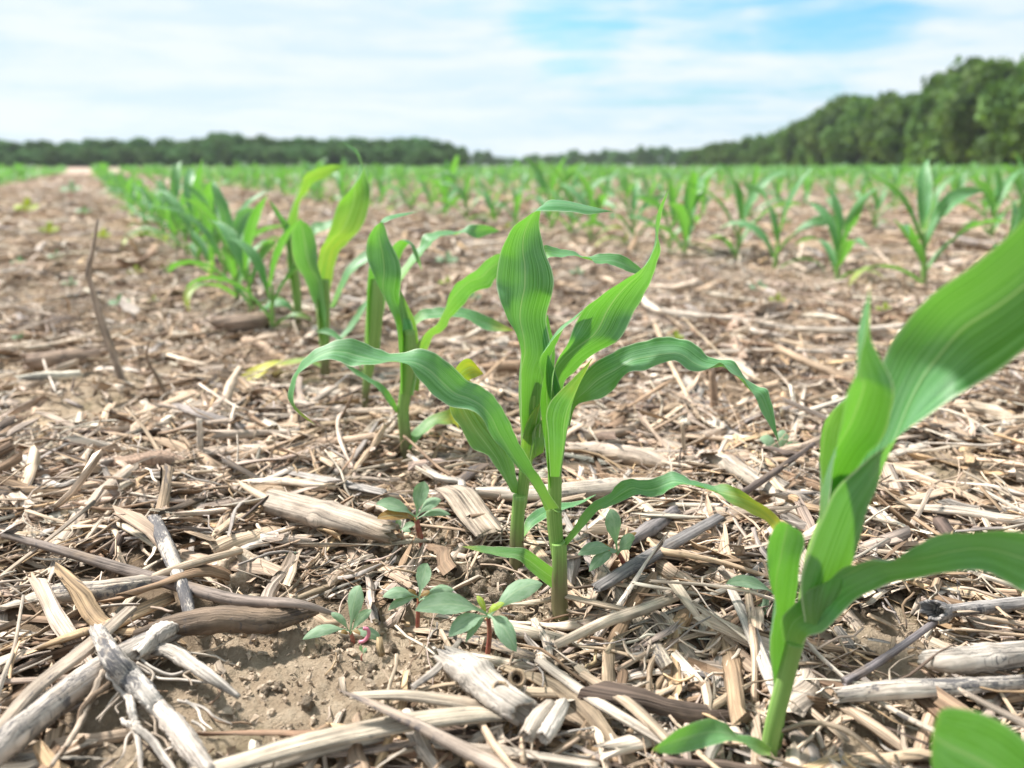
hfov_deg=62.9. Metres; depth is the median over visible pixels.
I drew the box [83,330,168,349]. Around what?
stalk piece
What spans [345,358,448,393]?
stalk piece
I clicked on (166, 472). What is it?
husk strip
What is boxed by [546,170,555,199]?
corn plant
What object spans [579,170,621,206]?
corn plant
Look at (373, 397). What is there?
stalk piece
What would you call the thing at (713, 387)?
standing stub
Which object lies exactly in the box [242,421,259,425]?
stalk piece
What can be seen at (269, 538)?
husk strip
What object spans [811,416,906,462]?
stalk piece
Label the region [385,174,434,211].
corn plant
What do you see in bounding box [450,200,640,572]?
corn plant
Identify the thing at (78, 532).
husk strip
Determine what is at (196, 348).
stalk piece
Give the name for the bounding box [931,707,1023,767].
corn plant
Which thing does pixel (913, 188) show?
corn plant
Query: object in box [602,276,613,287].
stalk piece
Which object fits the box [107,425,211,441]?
husk strip
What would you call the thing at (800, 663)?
husk strip
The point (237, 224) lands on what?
corn plant
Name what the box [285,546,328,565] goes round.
husk strip
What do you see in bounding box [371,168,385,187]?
corn plant
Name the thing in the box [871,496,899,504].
husk strip
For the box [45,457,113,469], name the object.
stalk piece
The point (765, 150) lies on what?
tree
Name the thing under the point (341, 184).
corn plant
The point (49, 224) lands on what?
weed seedling
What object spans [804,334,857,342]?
stalk piece
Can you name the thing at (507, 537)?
husk strip
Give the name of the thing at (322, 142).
tree
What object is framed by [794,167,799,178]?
corn plant
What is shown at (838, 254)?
corn plant
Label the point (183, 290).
stalk piece
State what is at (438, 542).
soil clod
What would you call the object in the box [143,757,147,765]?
soil clod
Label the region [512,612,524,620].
soil clod
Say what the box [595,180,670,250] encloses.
corn plant
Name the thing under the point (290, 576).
husk strip
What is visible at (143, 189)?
corn plant
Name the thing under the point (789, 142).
tree
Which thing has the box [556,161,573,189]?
corn plant
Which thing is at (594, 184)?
corn plant
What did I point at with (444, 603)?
weed seedling
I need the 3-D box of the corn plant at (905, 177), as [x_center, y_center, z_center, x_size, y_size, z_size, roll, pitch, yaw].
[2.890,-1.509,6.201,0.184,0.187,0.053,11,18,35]
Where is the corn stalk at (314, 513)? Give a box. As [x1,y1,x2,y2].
[260,489,401,543]
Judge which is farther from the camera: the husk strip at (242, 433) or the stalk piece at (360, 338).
the stalk piece at (360, 338)
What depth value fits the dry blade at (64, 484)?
0.45 m
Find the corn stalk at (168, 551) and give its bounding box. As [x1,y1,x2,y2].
[147,514,194,611]
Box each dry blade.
[0,606,136,727]
[22,454,78,487]
[192,706,507,767]
[288,471,387,494]
[349,689,483,706]
[410,638,462,689]
[432,741,600,767]
[534,658,661,743]
[565,594,650,615]
[578,670,668,740]
[667,580,704,626]
[724,584,773,695]
[732,434,776,467]
[900,503,1023,523]
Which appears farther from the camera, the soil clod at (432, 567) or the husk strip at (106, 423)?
the husk strip at (106, 423)
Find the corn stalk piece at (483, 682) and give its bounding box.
[433,645,538,726]
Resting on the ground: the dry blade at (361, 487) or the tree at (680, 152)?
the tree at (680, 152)
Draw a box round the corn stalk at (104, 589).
[31,575,160,604]
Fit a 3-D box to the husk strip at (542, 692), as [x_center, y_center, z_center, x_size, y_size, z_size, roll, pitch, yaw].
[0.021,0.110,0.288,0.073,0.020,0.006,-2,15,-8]
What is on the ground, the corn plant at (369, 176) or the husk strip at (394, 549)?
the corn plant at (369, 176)
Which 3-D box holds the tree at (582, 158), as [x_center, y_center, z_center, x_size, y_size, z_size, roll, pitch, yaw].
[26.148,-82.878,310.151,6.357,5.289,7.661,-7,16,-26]
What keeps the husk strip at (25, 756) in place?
on the crop litter
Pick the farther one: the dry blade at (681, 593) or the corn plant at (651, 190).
the corn plant at (651, 190)
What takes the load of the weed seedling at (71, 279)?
on the ground
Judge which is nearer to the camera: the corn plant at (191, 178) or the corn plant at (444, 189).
the corn plant at (191, 178)
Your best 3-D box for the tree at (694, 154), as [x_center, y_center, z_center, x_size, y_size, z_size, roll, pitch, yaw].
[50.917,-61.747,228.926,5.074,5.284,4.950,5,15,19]
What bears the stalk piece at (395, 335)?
on the ground
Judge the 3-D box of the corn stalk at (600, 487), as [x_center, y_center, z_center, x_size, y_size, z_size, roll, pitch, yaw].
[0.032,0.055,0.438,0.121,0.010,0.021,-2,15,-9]
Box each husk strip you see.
[0,475,114,515]
[13,752,108,760]
[21,552,126,563]
[27,437,108,454]
[37,522,54,582]
[37,630,88,638]
[44,449,102,511]
[47,557,59,582]
[48,522,125,563]
[66,512,98,542]
[72,466,189,475]
[81,519,184,537]
[87,401,112,445]
[92,434,193,449]
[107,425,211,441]
[110,417,135,423]
[112,505,281,575]
[115,440,156,455]
[117,480,134,490]
[140,401,156,417]
[153,465,237,479]
[154,463,217,544]
[172,373,287,394]
[175,525,317,544]
[177,517,275,548]
[178,413,258,428]
[204,429,286,438]
[222,457,304,533]
[232,400,278,406]
[235,479,265,498]
[246,394,258,409]
[247,547,293,581]
[249,476,401,481]
[254,446,261,463]
[270,492,330,516]
[279,448,387,463]
[282,498,337,585]
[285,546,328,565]
[291,326,311,343]
[305,562,394,599]
[313,424,367,427]
[324,585,383,599]
[328,519,405,596]
[383,622,553,662]
[389,434,431,453]
[419,396,435,420]
[429,436,520,488]
[457,459,538,471]
[476,541,548,559]
[476,722,516,729]
[487,535,564,553]
[488,360,515,398]
[490,377,518,392]
[499,389,513,398]
[499,556,520,579]
[502,531,545,538]
[507,679,611,767]
[518,686,557,697]
[526,514,581,549]
[539,704,623,731]
[555,630,616,647]
[562,465,591,478]
[566,478,582,481]
[573,640,681,698]
[576,430,663,494]
[576,466,583,479]
[586,504,620,513]
[594,620,684,676]
[594,724,671,759]
[607,571,656,642]
[609,548,746,572]
[615,661,628,709]
[617,385,685,401]
[617,472,661,477]
[621,496,681,522]
[629,407,745,419]
[630,496,714,502]
[639,610,661,680]
[640,335,728,372]
[640,715,787,738]
[644,548,757,569]
[646,637,671,691]
[649,611,699,659]
[653,752,659,767]
[654,583,706,609]
[656,610,687,634]
[669,494,772,529]
[673,371,701,397]
[676,567,796,602]
[682,469,766,472]
[685,625,708,696]
[690,547,725,570]
[690,667,722,759]
[697,452,717,454]
[698,578,768,628]
[713,418,752,443]
[717,341,766,356]
[722,660,822,694]
[722,703,765,722]
[734,535,741,556]
[740,489,817,494]
[741,662,744,673]
[748,450,815,464]
[751,464,873,528]
[754,648,857,718]
[759,694,769,707]
[763,466,819,481]
[764,502,780,505]
[776,474,874,494]
[855,555,986,588]
[857,526,910,553]
[862,527,892,547]
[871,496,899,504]
[880,478,903,511]
[894,441,922,453]
[897,587,914,599]
[911,426,971,443]
[937,498,1023,514]
[941,580,1023,612]
[944,673,1018,714]
[962,570,978,584]
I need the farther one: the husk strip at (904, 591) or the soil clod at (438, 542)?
the soil clod at (438, 542)
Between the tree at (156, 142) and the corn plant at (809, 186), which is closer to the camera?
the corn plant at (809, 186)
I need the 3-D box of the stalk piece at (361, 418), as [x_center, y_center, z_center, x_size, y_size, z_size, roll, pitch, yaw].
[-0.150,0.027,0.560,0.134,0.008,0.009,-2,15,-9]
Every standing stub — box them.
[196,418,203,448]
[681,423,685,454]
[709,369,717,414]
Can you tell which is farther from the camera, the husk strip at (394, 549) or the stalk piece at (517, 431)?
the stalk piece at (517, 431)
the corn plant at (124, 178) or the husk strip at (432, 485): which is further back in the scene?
the corn plant at (124, 178)
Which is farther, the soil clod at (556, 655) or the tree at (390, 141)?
the tree at (390, 141)
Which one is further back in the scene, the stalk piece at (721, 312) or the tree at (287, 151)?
the tree at (287, 151)
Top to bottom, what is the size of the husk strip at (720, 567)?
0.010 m
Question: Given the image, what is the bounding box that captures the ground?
[0,167,1023,767]
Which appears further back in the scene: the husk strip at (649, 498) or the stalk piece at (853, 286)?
the stalk piece at (853, 286)
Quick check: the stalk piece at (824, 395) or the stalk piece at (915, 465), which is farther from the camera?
the stalk piece at (824, 395)
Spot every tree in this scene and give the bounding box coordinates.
[0,139,11,152]
[0,150,12,167]
[2,153,28,166]
[4,151,40,167]
[6,140,29,167]
[22,140,38,150]
[24,149,49,167]
[35,139,54,149]
[38,147,63,167]
[43,144,76,167]
[58,140,83,167]
[59,148,80,167]
[66,146,104,167]
[75,138,94,167]
[90,138,112,167]
[98,148,115,167]
[100,138,126,148]
[108,145,132,167]
[122,147,157,167]
[127,136,154,148]
[142,147,163,165]
[151,138,163,148]
[155,146,183,167]
[156,136,176,167]
[170,145,196,166]
[173,140,192,167]
[177,147,208,167]
[186,136,209,147]
[199,131,233,167]
[199,140,224,167]
[206,137,237,167]
[216,131,233,136]
[225,131,243,167]
[230,144,255,166]
[241,137,254,167]
[244,143,267,166]
[251,133,273,158]
[260,146,294,167]
[269,137,280,147]
[274,138,296,167]
[275,145,299,166]
[285,144,317,166]
[291,135,306,166]
[300,137,322,147]
[304,146,330,165]
[315,145,349,164]
[317,139,326,145]
[325,136,342,158]
[331,141,354,166]
[342,136,369,148]
[349,145,372,166]
[362,146,394,166]
[365,138,384,166]
[375,144,407,162]
[380,138,398,148]
[391,139,413,166]
[392,147,417,166]
[402,136,430,166]
[408,146,436,166]
[420,137,441,165]
[427,149,451,167]
[437,154,468,167]
[439,141,455,153]
[454,146,469,164]
[468,155,475,166]
[473,150,483,166]
[479,150,496,166]
[493,156,506,166]
[504,157,519,166]
[519,155,536,166]
[530,154,541,165]
[540,154,554,166]
[551,153,571,166]
[567,149,578,166]
[574,153,591,166]
[588,151,601,165]
[598,148,609,166]
[601,150,619,166]
[610,151,633,166]
[624,149,635,166]
[633,144,646,166]
[642,146,659,166]
[653,145,670,166]
[663,149,679,166]
[674,148,686,166]
[679,149,695,166]
[689,149,704,166]
[697,144,708,165]
[705,141,721,166]
[717,140,731,165]
[723,142,743,166]
[725,158,730,166]
[732,134,754,166]
[746,133,765,165]
[756,131,778,166]
[764,125,789,166]
[777,120,802,167]
[790,107,825,167]
[793,141,809,165]
[797,93,856,166]
[819,94,875,166]
[832,147,856,166]
[855,139,869,164]
[856,90,909,166]
[871,93,919,166]
[898,63,963,164]
[903,80,942,164]
[905,69,975,166]
[923,55,1007,157]
[935,56,1023,166]
[943,131,954,153]
[967,101,1003,163]
[975,60,1023,135]
[994,123,1021,161]
[1003,102,1023,161]
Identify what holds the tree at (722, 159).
on the ground
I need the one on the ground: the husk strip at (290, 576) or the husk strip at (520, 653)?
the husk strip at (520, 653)
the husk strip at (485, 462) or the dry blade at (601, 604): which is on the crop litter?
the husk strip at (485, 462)
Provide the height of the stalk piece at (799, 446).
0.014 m
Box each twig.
[1,532,342,615]
[85,219,130,395]
[145,340,167,399]
[152,547,243,575]
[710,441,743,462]
[716,442,815,506]
[840,621,937,685]
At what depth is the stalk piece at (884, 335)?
0.86 m
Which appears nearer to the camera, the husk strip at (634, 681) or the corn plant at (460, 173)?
the husk strip at (634, 681)
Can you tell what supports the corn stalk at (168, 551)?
on the ground
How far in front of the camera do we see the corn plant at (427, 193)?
2.88 m
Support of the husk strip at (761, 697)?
on the crop litter
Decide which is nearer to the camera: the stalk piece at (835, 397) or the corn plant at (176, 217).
the stalk piece at (835, 397)
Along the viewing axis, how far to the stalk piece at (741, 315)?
0.94 m
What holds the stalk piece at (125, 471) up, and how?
on the crop litter
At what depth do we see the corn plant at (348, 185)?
3.60 m
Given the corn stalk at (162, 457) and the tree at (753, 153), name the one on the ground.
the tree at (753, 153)
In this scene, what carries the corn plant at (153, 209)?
on the ground
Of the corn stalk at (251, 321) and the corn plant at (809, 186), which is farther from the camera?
the corn plant at (809, 186)
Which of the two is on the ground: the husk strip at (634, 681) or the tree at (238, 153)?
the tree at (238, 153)
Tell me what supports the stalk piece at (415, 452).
on the crop litter
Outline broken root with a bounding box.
[132,621,240,698]
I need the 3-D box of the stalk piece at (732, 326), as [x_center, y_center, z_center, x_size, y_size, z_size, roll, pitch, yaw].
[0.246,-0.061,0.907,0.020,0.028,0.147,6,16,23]
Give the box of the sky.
[0,0,1023,166]
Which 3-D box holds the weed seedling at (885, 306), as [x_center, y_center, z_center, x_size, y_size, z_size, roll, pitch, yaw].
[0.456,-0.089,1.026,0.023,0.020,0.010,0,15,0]
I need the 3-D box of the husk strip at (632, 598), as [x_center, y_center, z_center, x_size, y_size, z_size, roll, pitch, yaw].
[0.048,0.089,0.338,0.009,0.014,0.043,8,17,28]
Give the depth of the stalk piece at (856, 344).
0.84 m
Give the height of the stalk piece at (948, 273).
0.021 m
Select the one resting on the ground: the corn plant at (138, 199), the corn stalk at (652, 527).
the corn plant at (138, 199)
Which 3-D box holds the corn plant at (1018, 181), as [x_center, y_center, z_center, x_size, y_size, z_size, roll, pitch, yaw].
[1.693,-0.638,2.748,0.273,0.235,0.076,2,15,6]
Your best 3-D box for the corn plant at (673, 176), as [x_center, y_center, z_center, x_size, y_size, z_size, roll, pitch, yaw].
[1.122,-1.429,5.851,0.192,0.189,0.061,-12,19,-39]
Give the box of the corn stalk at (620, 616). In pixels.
[553,592,679,649]
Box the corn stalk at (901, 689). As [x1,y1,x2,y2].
[829,675,1023,703]
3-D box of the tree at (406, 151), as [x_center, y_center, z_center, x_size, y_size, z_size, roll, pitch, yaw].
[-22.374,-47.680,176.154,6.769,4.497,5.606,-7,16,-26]
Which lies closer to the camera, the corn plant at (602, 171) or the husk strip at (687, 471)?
the husk strip at (687, 471)
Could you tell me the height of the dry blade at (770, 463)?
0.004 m
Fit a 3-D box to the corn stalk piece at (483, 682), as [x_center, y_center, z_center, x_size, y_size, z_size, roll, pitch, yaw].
[-0.010,0.099,0.282,0.045,0.013,0.019,12,19,40]
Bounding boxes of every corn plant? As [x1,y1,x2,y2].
[100,175,129,199]
[102,179,119,195]
[105,171,151,200]
[106,165,154,204]
[108,172,130,197]
[113,172,121,192]
[113,185,135,210]
[117,178,144,209]
[120,173,182,234]
[120,177,156,210]
[120,180,142,218]
[121,161,232,252]
[121,197,157,230]
[124,180,219,258]
[125,190,159,223]
[128,197,158,220]
[132,196,164,225]
[135,177,165,213]
[143,193,178,242]
[146,191,158,206]
[154,183,281,282]
[156,159,228,260]
[168,195,292,312]
[175,180,278,310]
[179,180,228,275]
[186,218,316,330]
[221,170,227,185]
[223,172,238,185]
[223,176,239,187]
[226,170,240,185]
[231,167,250,185]
[236,167,253,189]
[238,161,266,190]
[241,142,369,380]
[245,169,264,190]
[247,165,265,190]
[255,171,268,190]
[256,165,276,191]
[259,165,343,330]
[261,173,279,191]
[272,172,297,194]
[274,165,288,194]
[280,172,297,194]
[284,167,301,196]
[288,190,779,622]
[293,158,326,197]
[297,177,303,200]
[301,161,307,198]
[301,178,329,200]
[309,180,329,201]
[311,164,347,202]
[315,224,498,407]
[330,156,355,201]
[336,171,372,195]
[343,211,513,464]
[364,161,386,187]
[365,170,379,205]
[369,174,401,208]
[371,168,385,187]
[375,163,391,185]
[375,172,397,189]
[381,178,409,211]
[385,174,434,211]
[387,165,416,189]
[399,162,414,191]
[404,177,441,214]
[405,172,421,190]
[416,171,430,192]
[420,155,472,219]
[426,167,432,182]
[432,169,496,222]
[440,168,470,191]
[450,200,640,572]
[458,169,476,193]
[464,165,487,185]
[468,180,512,226]
[474,175,479,196]
[481,174,504,198]
[487,165,499,187]
[488,163,519,186]
[489,174,516,196]
[494,184,541,229]
[497,161,527,188]
[503,159,529,194]
[521,171,536,189]
[522,156,587,233]
[527,170,553,190]
[532,181,547,199]
[535,158,615,240]
[542,161,581,200]
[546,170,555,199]
[548,171,627,244]
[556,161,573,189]
[567,169,592,191]
[576,172,599,204]
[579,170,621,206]
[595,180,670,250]
[597,166,607,186]
[599,167,613,192]
[603,172,653,210]
[614,177,623,192]
[619,178,646,192]
[622,167,641,183]
[624,177,713,256]
[638,173,665,209]
[641,167,715,256]
[642,172,651,188]
[649,171,673,194]
[652,220,1023,766]
[657,167,707,211]
[663,165,681,185]
[671,178,685,199]
[676,170,712,218]
[688,164,801,258]
[709,163,728,185]
[714,166,790,218]
[719,168,852,275]
[720,178,731,199]
[724,174,741,189]
[731,176,758,200]
[759,188,798,224]
[761,169,786,196]
[765,176,782,203]
[769,167,787,187]
[774,166,786,184]
[784,166,798,192]
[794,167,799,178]
[794,187,884,279]
[802,172,817,189]
[803,156,812,207]
[807,179,814,191]
[814,161,848,192]
[824,189,845,219]
[828,167,842,183]
[830,182,835,193]
[839,179,856,189]
[841,176,860,198]
[849,159,1009,287]
[850,166,856,185]
[851,181,899,226]
[854,163,891,190]
[854,176,870,203]
[856,166,883,187]
[859,169,888,197]
[870,168,916,203]
[879,179,913,212]
[880,172,893,186]
[897,157,957,230]
[897,167,915,187]
[903,167,919,193]
[913,160,948,192]
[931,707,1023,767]
[932,166,951,189]
[943,171,969,198]
[949,166,956,190]
[959,166,1023,239]
[967,169,982,186]
[976,173,1013,214]
[982,153,1023,206]
[993,195,1023,247]
[1010,167,1021,190]
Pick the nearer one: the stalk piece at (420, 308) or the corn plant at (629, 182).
the stalk piece at (420, 308)
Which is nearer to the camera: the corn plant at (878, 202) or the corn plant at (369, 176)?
the corn plant at (878, 202)
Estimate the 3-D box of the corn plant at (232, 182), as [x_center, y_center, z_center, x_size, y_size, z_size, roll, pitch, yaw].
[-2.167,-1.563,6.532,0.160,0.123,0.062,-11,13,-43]
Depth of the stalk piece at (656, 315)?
0.94 m
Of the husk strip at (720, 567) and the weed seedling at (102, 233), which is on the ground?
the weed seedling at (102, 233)
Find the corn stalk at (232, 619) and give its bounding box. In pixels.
[132,601,318,635]
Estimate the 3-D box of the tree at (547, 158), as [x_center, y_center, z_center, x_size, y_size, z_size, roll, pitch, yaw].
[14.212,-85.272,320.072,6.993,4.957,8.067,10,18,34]
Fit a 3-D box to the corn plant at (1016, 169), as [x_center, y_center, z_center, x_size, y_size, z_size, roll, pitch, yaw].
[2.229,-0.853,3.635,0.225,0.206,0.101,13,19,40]
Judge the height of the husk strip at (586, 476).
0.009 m
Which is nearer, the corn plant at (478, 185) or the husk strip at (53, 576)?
the husk strip at (53, 576)
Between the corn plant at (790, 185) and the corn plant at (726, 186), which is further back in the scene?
the corn plant at (790, 185)
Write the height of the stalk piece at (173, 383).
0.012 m
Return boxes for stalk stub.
[518,699,554,743]
[536,698,569,745]
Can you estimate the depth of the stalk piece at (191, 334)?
0.88 m
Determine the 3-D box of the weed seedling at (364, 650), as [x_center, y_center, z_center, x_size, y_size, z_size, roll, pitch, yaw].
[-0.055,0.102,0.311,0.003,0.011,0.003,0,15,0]
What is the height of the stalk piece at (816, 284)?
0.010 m
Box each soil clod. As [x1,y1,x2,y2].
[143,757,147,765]
[260,683,271,695]
[274,681,284,692]
[298,694,315,711]
[320,643,331,653]
[340,637,352,644]
[367,663,377,672]
[370,540,380,550]
[388,640,397,652]
[420,516,435,524]
[429,565,435,572]
[431,539,441,544]
[455,561,488,583]
[456,581,470,597]
[469,577,487,596]
[475,553,501,573]
[487,586,502,603]
[490,563,515,591]
[503,558,510,572]
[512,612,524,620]
[516,638,526,647]
[523,609,533,617]
[524,595,539,614]
[534,627,547,647]
[553,650,567,671]
[571,647,582,652]
[814,668,825,676]
[820,728,831,739]
[859,606,871,617]
[909,699,922,707]
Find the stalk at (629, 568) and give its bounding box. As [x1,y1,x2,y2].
[591,513,724,590]
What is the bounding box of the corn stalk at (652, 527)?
[631,505,681,545]
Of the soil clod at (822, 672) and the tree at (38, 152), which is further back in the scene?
the tree at (38, 152)
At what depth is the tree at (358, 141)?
178.50 m
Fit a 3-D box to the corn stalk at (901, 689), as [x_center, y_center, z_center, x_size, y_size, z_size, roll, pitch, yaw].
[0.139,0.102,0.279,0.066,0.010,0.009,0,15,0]
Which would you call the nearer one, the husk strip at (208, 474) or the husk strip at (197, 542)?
the husk strip at (197, 542)
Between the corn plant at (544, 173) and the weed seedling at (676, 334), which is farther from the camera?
the corn plant at (544, 173)
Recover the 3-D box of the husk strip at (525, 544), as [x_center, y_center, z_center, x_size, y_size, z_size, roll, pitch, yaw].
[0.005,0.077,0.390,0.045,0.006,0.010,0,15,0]
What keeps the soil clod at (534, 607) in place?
on the ground
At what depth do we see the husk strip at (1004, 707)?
0.28 m
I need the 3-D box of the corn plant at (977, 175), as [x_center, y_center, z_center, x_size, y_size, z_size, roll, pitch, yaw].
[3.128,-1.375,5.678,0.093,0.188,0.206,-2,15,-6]
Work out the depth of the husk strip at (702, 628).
0.32 m
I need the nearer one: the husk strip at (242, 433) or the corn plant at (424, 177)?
the husk strip at (242, 433)
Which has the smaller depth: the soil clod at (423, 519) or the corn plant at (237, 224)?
the soil clod at (423, 519)
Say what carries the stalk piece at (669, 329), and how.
on the crop litter
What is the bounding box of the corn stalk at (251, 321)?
[208,312,274,332]
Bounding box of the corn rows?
[0,159,1019,185]
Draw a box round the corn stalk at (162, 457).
[101,450,186,468]
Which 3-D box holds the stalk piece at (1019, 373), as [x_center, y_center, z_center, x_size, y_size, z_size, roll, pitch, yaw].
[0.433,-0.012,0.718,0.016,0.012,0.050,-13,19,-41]
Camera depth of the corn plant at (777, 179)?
6.11 m
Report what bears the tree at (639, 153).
on the ground
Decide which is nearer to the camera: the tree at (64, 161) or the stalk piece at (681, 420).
the stalk piece at (681, 420)
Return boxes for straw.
[0,595,24,694]
[406,453,466,486]
[641,295,904,334]
[646,536,768,578]
[652,319,701,420]
[704,348,856,354]
[781,720,892,767]
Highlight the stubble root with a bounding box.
[49,623,231,767]
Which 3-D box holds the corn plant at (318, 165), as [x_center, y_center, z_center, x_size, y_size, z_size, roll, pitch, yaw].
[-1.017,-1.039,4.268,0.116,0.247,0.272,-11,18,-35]
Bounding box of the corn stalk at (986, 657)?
[917,640,1023,674]
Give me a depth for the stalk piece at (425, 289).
1.22 m
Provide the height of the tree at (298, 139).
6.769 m
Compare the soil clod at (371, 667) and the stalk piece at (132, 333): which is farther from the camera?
the stalk piece at (132, 333)
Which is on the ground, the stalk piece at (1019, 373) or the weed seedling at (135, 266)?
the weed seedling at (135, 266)
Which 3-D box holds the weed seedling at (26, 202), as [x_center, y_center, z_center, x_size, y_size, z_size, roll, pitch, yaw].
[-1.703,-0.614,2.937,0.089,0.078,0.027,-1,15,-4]
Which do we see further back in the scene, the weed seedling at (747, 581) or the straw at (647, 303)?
the straw at (647, 303)
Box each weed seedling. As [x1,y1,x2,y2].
[10,256,25,265]
[11,331,23,339]
[13,198,38,217]
[38,221,58,237]
[47,249,64,259]
[60,180,81,197]
[61,276,76,287]
[76,206,91,216]
[93,228,111,240]
[108,294,129,311]
[128,265,142,272]
[147,295,160,306]
[303,585,380,645]
[359,646,366,660]
[376,481,449,546]
[383,563,453,627]
[391,520,414,546]
[415,578,542,654]
[436,251,457,269]
[439,276,449,287]
[469,292,480,306]
[570,267,583,277]
[578,509,636,582]
[667,330,683,338]
[726,575,796,614]
[749,280,767,292]
[760,430,797,447]
[769,293,784,301]
[876,302,891,315]
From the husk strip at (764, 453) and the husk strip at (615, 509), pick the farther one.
the husk strip at (764, 453)
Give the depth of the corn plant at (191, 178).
1.47 m
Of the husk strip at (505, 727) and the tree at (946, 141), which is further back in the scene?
the tree at (946, 141)
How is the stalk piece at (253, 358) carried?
on the ground
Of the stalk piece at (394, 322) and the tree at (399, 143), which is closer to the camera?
the stalk piece at (394, 322)
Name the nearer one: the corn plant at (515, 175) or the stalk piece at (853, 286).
the stalk piece at (853, 286)
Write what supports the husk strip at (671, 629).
on the crop litter
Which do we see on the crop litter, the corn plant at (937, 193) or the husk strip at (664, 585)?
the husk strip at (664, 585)
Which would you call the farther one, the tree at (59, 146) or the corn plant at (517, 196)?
the tree at (59, 146)
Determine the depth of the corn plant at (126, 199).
3.24 m
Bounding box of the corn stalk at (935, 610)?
[919,596,1023,620]
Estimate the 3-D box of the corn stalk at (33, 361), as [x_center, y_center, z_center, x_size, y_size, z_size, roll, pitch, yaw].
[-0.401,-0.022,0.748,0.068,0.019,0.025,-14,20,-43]
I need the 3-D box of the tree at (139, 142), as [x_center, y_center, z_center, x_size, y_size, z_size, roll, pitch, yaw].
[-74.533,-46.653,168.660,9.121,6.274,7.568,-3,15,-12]
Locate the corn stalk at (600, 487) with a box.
[469,477,673,501]
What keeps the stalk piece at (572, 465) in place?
on the crop litter
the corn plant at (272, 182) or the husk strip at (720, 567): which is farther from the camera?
the corn plant at (272, 182)
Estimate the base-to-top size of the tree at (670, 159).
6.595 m
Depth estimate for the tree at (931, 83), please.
129.51 m
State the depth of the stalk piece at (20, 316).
0.94 m
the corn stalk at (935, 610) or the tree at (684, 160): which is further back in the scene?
the tree at (684, 160)
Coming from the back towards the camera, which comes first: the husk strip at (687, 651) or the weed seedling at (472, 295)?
the weed seedling at (472, 295)
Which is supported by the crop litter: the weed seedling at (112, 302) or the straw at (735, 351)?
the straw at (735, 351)
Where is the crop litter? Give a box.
[0,172,1023,767]
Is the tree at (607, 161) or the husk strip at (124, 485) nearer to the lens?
the husk strip at (124, 485)
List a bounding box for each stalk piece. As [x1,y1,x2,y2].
[0,419,59,431]
[4,290,101,299]
[13,312,29,323]
[19,331,98,352]
[44,463,138,564]
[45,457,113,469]
[62,276,131,293]
[80,343,119,349]
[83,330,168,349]
[84,263,155,271]
[89,296,149,302]
[94,366,140,372]
[111,428,300,446]
[116,328,153,336]
[116,340,229,352]
[127,442,286,455]
[134,390,201,396]
[142,363,262,391]
[154,268,221,273]
[157,288,221,293]
[160,352,267,380]
[165,353,221,366]
[169,296,219,309]
[171,329,262,338]
[178,343,237,347]
[193,364,240,373]
[193,384,344,396]
[241,336,278,353]
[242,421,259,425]
[252,289,275,296]
[258,283,290,288]
[263,305,365,311]
[265,300,362,321]
[265,435,276,444]
[272,272,299,282]
[274,370,314,376]
[285,330,316,356]
[285,415,386,428]
[297,335,364,355]
[344,395,397,401]
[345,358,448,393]
[360,317,428,328]
[377,370,399,379]
[384,306,444,310]
[387,348,485,388]
[390,330,486,348]
[412,449,451,458]
[418,285,441,292]
[465,316,507,337]
[465,428,520,445]
[470,379,518,404]
[476,360,519,374]
[503,507,584,607]
[535,457,607,477]
[564,260,606,268]
[565,319,647,338]
[579,277,606,289]
[586,354,596,361]
[596,564,672,670]
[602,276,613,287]
[626,328,654,332]
[634,311,691,319]
[636,428,726,444]
[640,299,700,307]
[640,447,678,454]
[649,279,702,290]
[653,279,686,283]
[653,449,694,472]
[660,531,751,543]
[662,327,674,331]
[669,650,750,763]
[676,313,756,321]
[677,413,690,429]
[691,341,745,348]
[707,609,741,627]
[708,292,781,305]
[710,304,794,314]
[711,355,812,370]
[714,406,741,427]
[721,601,744,621]
[723,435,759,442]
[727,320,740,333]
[728,324,763,335]
[737,435,820,461]
[738,339,775,347]
[745,265,793,275]
[747,327,790,339]
[756,280,794,289]
[772,344,854,378]
[784,456,929,469]
[797,389,840,403]
[802,313,850,322]
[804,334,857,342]
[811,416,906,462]
[812,283,847,288]
[831,395,840,404]
[837,289,920,300]
[837,342,888,348]
[851,283,859,299]
[870,333,895,338]
[881,474,948,493]
[928,277,952,279]
[943,271,958,275]
[952,457,1023,466]
[986,426,1023,455]
[987,375,1009,386]
[999,365,1023,376]
[1014,432,1023,468]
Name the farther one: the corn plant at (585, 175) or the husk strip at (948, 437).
the corn plant at (585, 175)
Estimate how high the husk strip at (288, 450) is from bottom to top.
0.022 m
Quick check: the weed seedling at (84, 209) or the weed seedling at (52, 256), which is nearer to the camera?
the weed seedling at (52, 256)
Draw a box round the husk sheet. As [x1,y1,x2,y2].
[434,485,503,536]
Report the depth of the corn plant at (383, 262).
0.50 m
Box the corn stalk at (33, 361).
[19,348,102,369]
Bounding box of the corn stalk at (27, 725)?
[0,631,181,766]
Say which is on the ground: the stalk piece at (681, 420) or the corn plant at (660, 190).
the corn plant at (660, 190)
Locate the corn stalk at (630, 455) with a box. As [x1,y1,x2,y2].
[565,441,671,470]
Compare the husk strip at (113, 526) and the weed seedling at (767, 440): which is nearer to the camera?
the husk strip at (113, 526)
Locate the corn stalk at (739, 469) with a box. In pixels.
[695,448,799,518]
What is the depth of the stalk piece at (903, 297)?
1.11 m
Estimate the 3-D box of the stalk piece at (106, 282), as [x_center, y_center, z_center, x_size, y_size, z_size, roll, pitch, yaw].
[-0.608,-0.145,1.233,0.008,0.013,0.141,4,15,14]
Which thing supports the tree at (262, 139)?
on the ground

